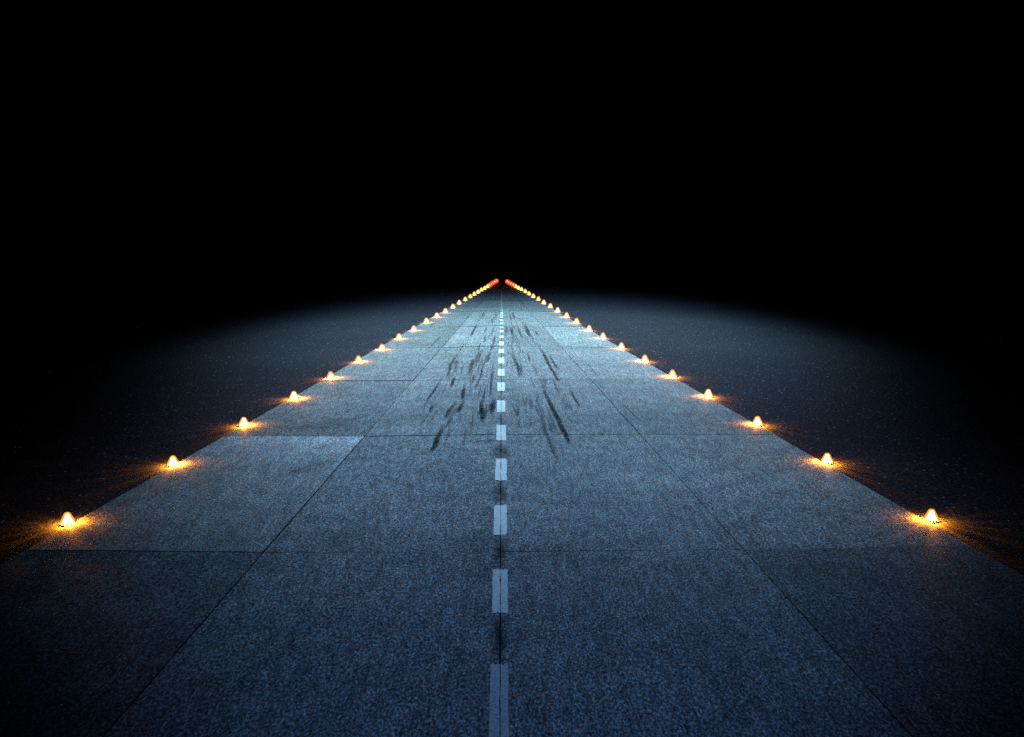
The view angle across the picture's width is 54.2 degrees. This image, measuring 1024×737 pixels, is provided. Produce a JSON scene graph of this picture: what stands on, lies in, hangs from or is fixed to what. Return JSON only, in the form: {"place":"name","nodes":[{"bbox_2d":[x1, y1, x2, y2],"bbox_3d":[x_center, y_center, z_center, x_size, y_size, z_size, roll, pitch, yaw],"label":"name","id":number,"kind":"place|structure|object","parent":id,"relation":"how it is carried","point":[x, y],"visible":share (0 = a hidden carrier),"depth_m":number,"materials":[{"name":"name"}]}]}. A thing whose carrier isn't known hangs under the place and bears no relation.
{"place":"outdoors","nodes":[
{"label":"outdoors","id":0,"kind":"place"},
{"bbox_2d":[0,237,1023,736],"bbox_3d":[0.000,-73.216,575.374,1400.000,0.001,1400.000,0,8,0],"label":"ground","id":1,"kind":"structure","parent":0,"point":[890,369],"depth_m":39.47,"materials":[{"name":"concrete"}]},
{"bbox_2d":[59,514,75,526],"bbox_3d":[-6.180,2.081,13.904,0.230,0.175,0.230,-1,8,-5],"label":"runway lamp","id":2,"kind":"object","parent":1,"relation":"on","point":[67,521],"visible":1,"depth_m":13.87,"materials":[{"name":"metal"}]},
{"bbox_2d":[166,457,179,466],"bbox_3d":[-5.901,1.605,17.412,0.244,0.186,0.244,-1,8,-9],"label":"runway lamp","id":3,"kind":"object","parent":1,"relation":"on","point":[173,462],"visible":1,"depth_m":17.38,"materials":[{"name":"metal"}]},
{"bbox_2d":[238,419,247,426],"bbox_3d":[-5.635,1.115,21.014,0.258,0.197,0.258,-2,8,-15],"label":"runway lamp","id":4,"kind":"object","parent":1,"relation":"on","point":[244,423],"visible":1,"depth_m":20.97,"materials":[{"name":"metal"}]},
{"bbox_2d":[288,392,298,399],"bbox_3d":[-5.330,0.649,24.449,0.271,0.206,0.271,-3,8,-20],"label":"runway lamp","id":5,"kind":"object","parent":1,"relation":"on","point":[293,396],"visible":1,"depth_m":24.41,"materials":[{"name":"metal"}]},
{"bbox_2d":[0,282,1023,736],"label":"runway","id":6,"kind":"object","parent":1,"relation":"on","point":[680,558],"visible":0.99,"depth_m":11.57,"materials":[{"name":"grey asphalt"}]},
{"bbox_2d":[703,390,713,397],"bbox_3d":[4.858,0.607,24.759,0.272,0.207,0.272,-1,8,-9],"label":"runway lamp","id":7,"kind":"object","parent":1,"relation":"on","point":[708,394],"visible":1,"depth_m":24.71,"materials":[{"name":"metal"}]},
{"bbox_2d":[753,418,763,425],"bbox_3d":[5.184,1.101,21.118,0.259,0.197,0.259,-1,8,-8],"label":"runway lamp","id":8,"kind":"object","parent":1,"relation":"on","point":[757,422],"visible":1,"depth_m":21.07,"materials":[{"name":"metal"}]},
{"bbox_2d":[820,455,833,464],"bbox_3d":[5.552,1.577,17.618,0.245,0.186,0.245,-2,8,-12],"label":"runway lamp","id":9,"kind":"object","parent":1,"relation":"on","point":[826,460],"visible":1,"depth_m":17.58,"materials":[{"name":"metal"}]},
{"bbox_2d":[923,511,939,522],"bbox_3d":[5.902,2.058,14.070,0.230,0.175,0.230,-1,8,-6],"label":"runway lamp","id":10,"kind":"object","parent":1,"relation":"on","point":[930,518],"visible":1,"depth_m":14.03,"materials":[{"name":"metal"}]},
{"bbox_2d":[0,0,1023,236],"label":"sky","id":11,"kind":"structure","parent":0,"point":[119,118],"materials":[{"name":"black"}]}
]}

